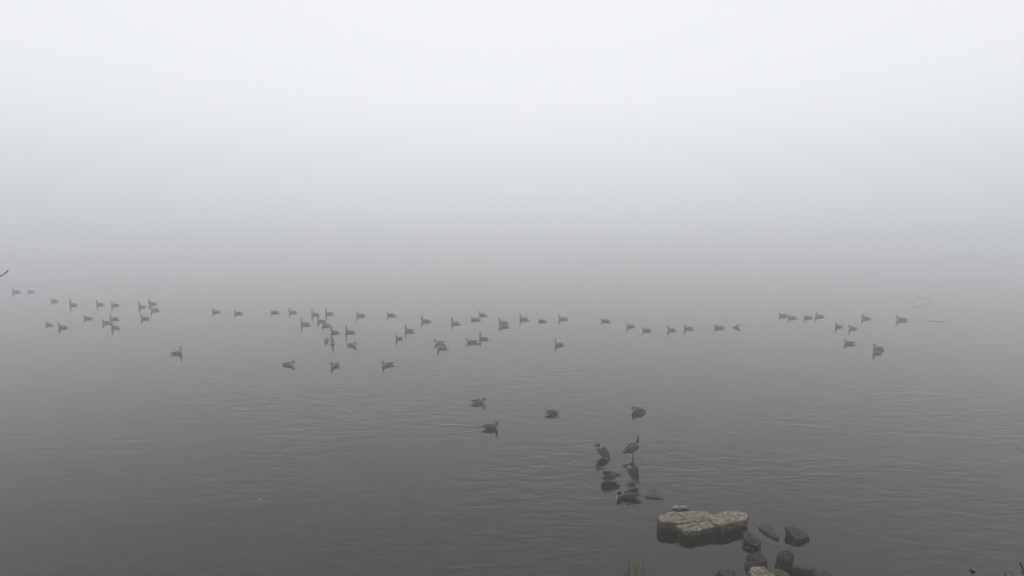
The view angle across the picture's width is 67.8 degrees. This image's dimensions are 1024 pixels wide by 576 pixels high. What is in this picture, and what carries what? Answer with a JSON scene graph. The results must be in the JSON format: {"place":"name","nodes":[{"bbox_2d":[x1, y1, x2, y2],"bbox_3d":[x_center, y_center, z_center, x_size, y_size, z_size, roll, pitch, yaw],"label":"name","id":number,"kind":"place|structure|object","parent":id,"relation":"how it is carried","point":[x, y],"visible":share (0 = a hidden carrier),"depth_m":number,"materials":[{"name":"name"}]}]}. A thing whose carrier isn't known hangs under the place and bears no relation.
{"place":"outdoors","nodes":[
{"label":"outdoors","id":0,"kind":"place"},
{"bbox_2d":[0,190,1023,575],"bbox_3d":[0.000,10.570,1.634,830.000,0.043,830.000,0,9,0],"label":"water","id":1,"kind":"structure","parent":0,"point":[226,442],"depth_m":39.04,"materials":[{"name":"grey liquid"}]},
{"bbox_2d":[58,321,68,327],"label":"goose","id":2,"kind":"object","parent":1,"relation":"on","point":[62,326],"visible":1,"depth_m":52.21},
{"bbox_2d":[170,346,181,353],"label":"goose","id":3,"kind":"object","parent":1,"relation":"on","point":[177,352],"visible":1,"depth_m":44.87},
{"bbox_2d":[282,360,294,365],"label":"goose","id":4,"kind":"object","parent":1,"relation":"on","point":[289,363],"visible":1,"depth_m":42.25},
{"bbox_2d":[300,317,310,324],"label":"goose","id":5,"kind":"object","parent":1,"relation":"on","point":[304,323],"visible":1,"depth_m":53.33},
{"bbox_2d":[330,325,339,332],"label":"goose","id":6,"kind":"object","parent":1,"relation":"on","point":[333,331],"visible":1,"depth_m":50.68},
{"bbox_2d":[330,361,340,366],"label":"goose","id":7,"kind":"object","parent":1,"relation":"on","point":[334,364],"visible":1,"depth_m":41.89},
{"bbox_2d":[344,325,355,332],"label":"goose","id":8,"kind":"object","parent":1,"relation":"on","point":[348,331],"visible":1,"depth_m":50.67},
{"bbox_2d":[381,360,393,365],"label":"goose","id":9,"kind":"object","parent":1,"relation":"on","point":[387,363],"visible":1,"depth_m":42.13},
{"bbox_2d":[404,324,413,331],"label":"goose","id":10,"kind":"object","parent":1,"relation":"on","point":[407,330],"visible":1,"depth_m":51.06},
{"bbox_2d":[421,315,430,321],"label":"goose","id":11,"kind":"object","parent":1,"relation":"on","point":[425,320],"visible":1,"depth_m":54.41},
{"bbox_2d":[436,341,448,348],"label":"goose","id":12,"kind":"object","parent":1,"relation":"on","point":[440,346],"visible":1,"depth_m":46.25},
{"bbox_2d":[451,317,460,323],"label":"goose","id":13,"kind":"object","parent":1,"relation":"on","point":[454,322],"visible":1,"depth_m":53.61},
{"bbox_2d":[464,338,477,342],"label":"goose","id":14,"kind":"object","parent":1,"relation":"on","point":[471,341],"visible":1,"depth_m":47.74},
{"bbox_2d":[470,398,485,403],"bbox_3d":[-1.579,5.250,35.411,0.750,0.293,0.263,1,9,4],"label":"goose","id":15,"kind":"object","parent":1,"relation":"on","point":[478,401],"visible":1,"depth_m":35.34},
{"bbox_2d":[479,332,488,339],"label":"goose","id":16,"kind":"object","parent":1,"relation":"on","point":[482,338],"visible":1,"depth_m":48.68},
{"bbox_2d":[482,420,499,429],"bbox_3d":[-0.905,5.720,31.883,0.791,0.450,0.286,0,9,-2],"label":"goose","id":17,"kind":"object","parent":1,"relation":"on","point":[490,426],"visible":1,"depth_m":31.84},
{"bbox_2d":[519,313,528,319],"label":"goose","id":18,"kind":"object","parent":1,"relation":"on","point":[523,318],"visible":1,"depth_m":55.15},
{"bbox_2d":[544,409,558,414],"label":"goose","id":19,"kind":"object","parent":1,"relation":"on","point":[551,412],"visible":1,"depth_m":33.72},
{"bbox_2d":[594,443,610,458],"bbox_3d":[3.440,6.160,28.674,0.631,0.600,0.317,5,10,30],"label":"goose","id":20,"kind":"object","parent":1,"relation":"on","point":[602,451],"visible":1,"depth_m":28.61},
{"bbox_2d":[601,471,620,480],"bbox_3d":[3.447,6.562,26.545,0.733,0.458,0.323,-1,9,-6],"label":"goose","id":21,"kind":"object","parent":1,"relation":"on","point":[608,475],"visible":1,"depth_m":26.42},
{"bbox_2d":[617,491,640,498],"bbox_3d":[3.868,6.845,25.166,0.806,0.284,0.298,1,9,4],"label":"goose","id":22,"kind":"object","parent":1,"relation":"on","point":[627,495],"visible":1,"depth_m":25.09},
{"bbox_2d":[622,433,640,458],"bbox_3d":[4.494,5.967,28.587,0.754,1.016,0.336,-2,9,-14],"label":"goose","id":23,"kind":"object","parent":1,"relation":"on","point":[632,447],"visible":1,"depth_m":28.52},
{"bbox_2d":[628,463,638,483],"bbox_3d":[4.191,6.400,26.277,0.336,0.678,0.519,-2,9,-10],"label":"goose","id":24,"kind":"object","parent":1,"relation":"on","point":[633,473],"visible":1,"depth_m":26.22},
{"bbox_2d":[631,405,646,412],"bbox_3d":[5.681,5.414,34.047,0.716,0.432,0.317,-2,9,-12],"label":"goose","id":25,"kind":"object","parent":1,"relation":"on","point":[637,410],"visible":1,"depth_m":33.92},
{"bbox_2d":[645,491,662,498],"bbox_3d":[4.699,7.009,25.353,0.645,0.311,0.615,0,9,0],"label":"rock","id":26,"kind":"object","parent":1,"relation":"on","point":[652,495],"visible":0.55,"depth_m":25.25,"materials":[{"name":"stone"}]},
{"bbox_2d":[844,338,855,343],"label":"goose","id":27,"kind":"object","parent":1,"relation":"on","point":[848,342],"visible":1,"depth_m":47.40},
{"bbox_2d":[873,346,882,353],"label":"goose","id":28,"kind":"object","parent":1,"relation":"on","point":[876,352],"visible":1,"depth_m":44.90},
{"bbox_2d":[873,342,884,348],"bbox_3d":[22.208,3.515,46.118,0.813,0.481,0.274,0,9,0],"label":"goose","id":29,"kind":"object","parent":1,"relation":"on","point":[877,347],"visible":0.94,"depth_m":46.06},
{"bbox_2d":[895,315,908,320],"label":"goose","id":30,"kind":"object","parent":1,"relation":"on","point":[900,319],"visible":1,"depth_m":54.84},
{"bbox_2d":[0,0,1023,189],"label":"sky","id":31,"kind":"structure","parent":0,"point":[95,94],"materials":[{"name":"white"}]},
{"bbox_2d":[1004,448,1023,575],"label":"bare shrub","id":32,"kind":"object","parent":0,"point":[1022,552],"visible":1,"depth_m":6.97,"materials":[{"name":"plant"}]},
{"bbox_3d":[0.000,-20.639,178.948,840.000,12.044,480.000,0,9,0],"label":"ground","id":33,"kind":"structure","parent":0,"visible":0},
{"bbox_2d":[634,557,644,575],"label":"grass","id":34,"kind":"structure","parent":33,"relation":"on","point":[637,573],"depth_m":9.65,"materials":[{"name":"brown plant"}]},
{"bbox_2d":[657,511,748,540],"bbox_3d":[5.802,7.269,23.200,2.855,0.766,1.374,-3,9,-20],"label":"slab rock","id":35,"kind":"object","parent":33,"relation":"on","point":[690,525],"visible":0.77,"depth_m":22.77,"materials":[{"name":"stone"}]},
{"bbox_2d":[671,505,688,511],"bbox_3d":[5.320,7.149,24.114,0.638,0.530,0.309,0,9,0],"label":"rock","id":36,"kind":"object","parent":35,"relation":"on","point":[680,508],"visible":0.34,"depth_m":24.00,"materials":[{"name":"stone"}]},
{"bbox_2d":[715,568,735,575],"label":"rock","id":37,"kind":"object","parent":33,"relation":"on","point":[727,572],"visible":1,"depth_m":20.20,"materials":[{"name":"stone"}]},
{"bbox_2d":[743,532,761,549],"bbox_3d":[6.967,7.471,22.050,0.613,0.567,0.717,-8,12,-41],"label":"rock","id":38,"kind":"object","parent":33,"relation":"on","point":[752,541],"visible":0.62,"depth_m":21.94,"materials":[{"name":"stone"}]},
{"bbox_2d":[744,552,767,570],"bbox_3d":[6.622,7.657,20.721,0.677,0.776,0.770,7,11,37],"label":"rock","id":39,"kind":"object","parent":33,"relation":"on","point":[756,559],"visible":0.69,"depth_m":20.69,"materials":[{"name":"stone"}]},
{"bbox_2d":[746,566,774,575],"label":"rock","id":40,"kind":"object","parent":33,"relation":"on","point":[758,571],"visible":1,"depth_m":20.15,"materials":[{"name":"stone"}]},
{"bbox_2d":[758,523,778,539],"bbox_3d":[7.649,7.425,22.784,0.451,0.426,1.079,0,9,0],"label":"rock","id":41,"kind":"object","parent":33,"relation":"on","point":[767,529],"visible":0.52,"depth_m":22.72,"materials":[{"name":"stone"}]},
{"bbox_2d":[768,568,789,575],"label":"rock","id":42,"kind":"object","parent":33,"relation":"on","point":[777,572],"visible":0.92,"depth_m":20.31,"materials":[{"name":"stone"}]},
{"bbox_2d":[775,550,793,569],"bbox_3d":[7.496,7.614,20.841,0.622,0.852,0.526,-8,12,-42],"label":"rock","id":43,"kind":"object","parent":33,"relation":"on","point":[785,559],"visible":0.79,"depth_m":20.70,"materials":[{"name":"stone"}]},
{"bbox_2d":[785,526,809,542],"bbox_3d":[8.420,7.393,22.496,0.619,0.576,0.766,-2,9,-13],"label":"rock","id":44,"kind":"object","parent":33,"relation":"on","point":[795,534],"visible":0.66,"depth_m":22.38,"materials":[{"name":"stone"}]},
{"bbox_2d":[791,565,814,575],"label":"rock","id":45,"kind":"object","parent":33,"relation":"on","point":[803,570],"visible":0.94,"depth_m":20.40,"materials":[{"name":"stone"}]},
{"bbox_2d":[810,568,830,575],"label":"rock","id":46,"kind":"object","parent":33,"relation":"on","point":[817,572],"visible":1,"depth_m":20.24,"materials":[{"name":"stone"}]}
]}

